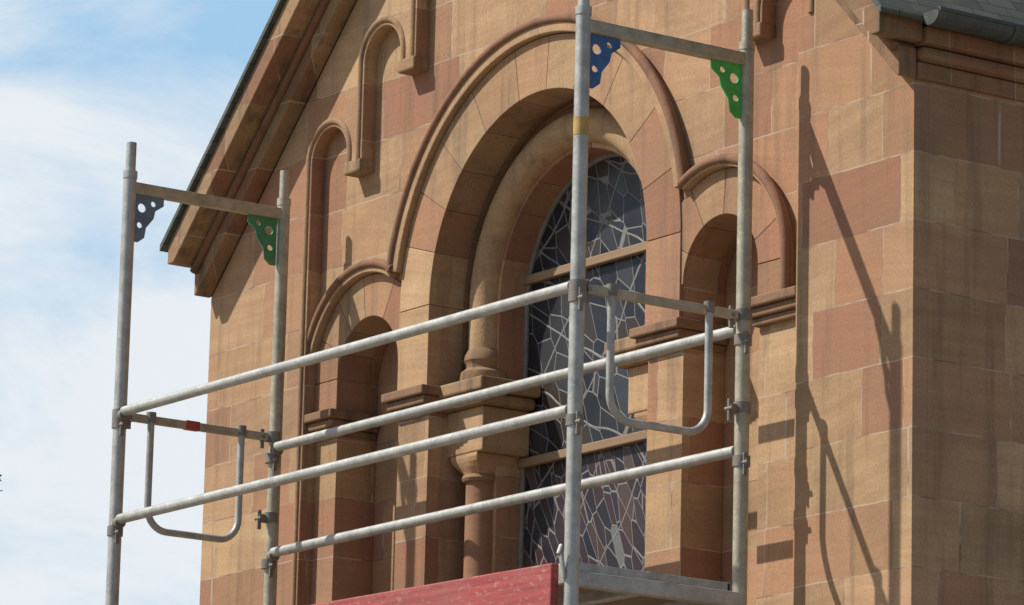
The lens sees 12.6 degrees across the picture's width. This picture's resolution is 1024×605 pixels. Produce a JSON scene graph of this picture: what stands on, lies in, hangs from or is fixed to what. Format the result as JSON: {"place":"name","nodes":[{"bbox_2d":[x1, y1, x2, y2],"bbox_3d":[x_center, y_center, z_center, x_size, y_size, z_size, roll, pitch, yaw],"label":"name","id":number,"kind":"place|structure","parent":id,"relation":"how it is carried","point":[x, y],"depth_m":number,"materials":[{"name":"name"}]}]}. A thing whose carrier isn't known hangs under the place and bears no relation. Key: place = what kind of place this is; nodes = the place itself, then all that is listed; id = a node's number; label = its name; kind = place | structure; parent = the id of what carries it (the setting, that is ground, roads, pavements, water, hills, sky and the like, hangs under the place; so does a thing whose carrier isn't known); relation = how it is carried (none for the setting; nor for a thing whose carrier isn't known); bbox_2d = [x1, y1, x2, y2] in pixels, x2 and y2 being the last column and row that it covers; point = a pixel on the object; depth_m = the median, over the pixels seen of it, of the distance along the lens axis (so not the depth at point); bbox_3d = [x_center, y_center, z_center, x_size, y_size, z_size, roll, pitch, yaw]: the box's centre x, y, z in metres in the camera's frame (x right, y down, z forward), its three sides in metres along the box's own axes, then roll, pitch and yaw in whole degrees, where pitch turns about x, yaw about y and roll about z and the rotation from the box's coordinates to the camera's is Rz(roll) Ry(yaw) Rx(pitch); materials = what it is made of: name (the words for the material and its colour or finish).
{"place":"outdoors","nodes":[
{"label":"outdoors","id":0,"kind":"place"},
{"bbox_2d":[0,0,276,604],"label":"sky","id":1,"kind":"structure","parent":0,"point":[81,80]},
{"bbox_2d":[105,0,754,604],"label":"scaffold tower","id":2,"kind":"structure","parent":0,"point":[569,580],"depth_m":15.59,"materials":[{"name":"metal"}]},
{"bbox_2d":[160,0,1023,604],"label":"sandstone church","id":3,"kind":"structure","parent":0,"point":[422,150],"depth_m":16.57,"materials":[{"name":"brown stone"}]},
{"bbox_2d":[518,153,621,568],"bbox_3d":[0.322,0.664,16.920,0.026,2.498,1.016,10,-15,-34],"label":"window frame","id":4,"kind":"structure","parent":3,"relation":"in","point":[564,189],"depth_m":17.41,"materials":[{"name":"stone"}]},
{"bbox_2d":[524,157,646,570],"bbox_3d":[0.328,0.703,16.916,0.007,2.620,1.060,10,-15,-34],"label":"leaded window glass","id":5,"kind":"structure","parent":3,"relation":"in","point":[612,516],"depth_m":17.09,"materials":[{"name":"grey glass"}]}
]}

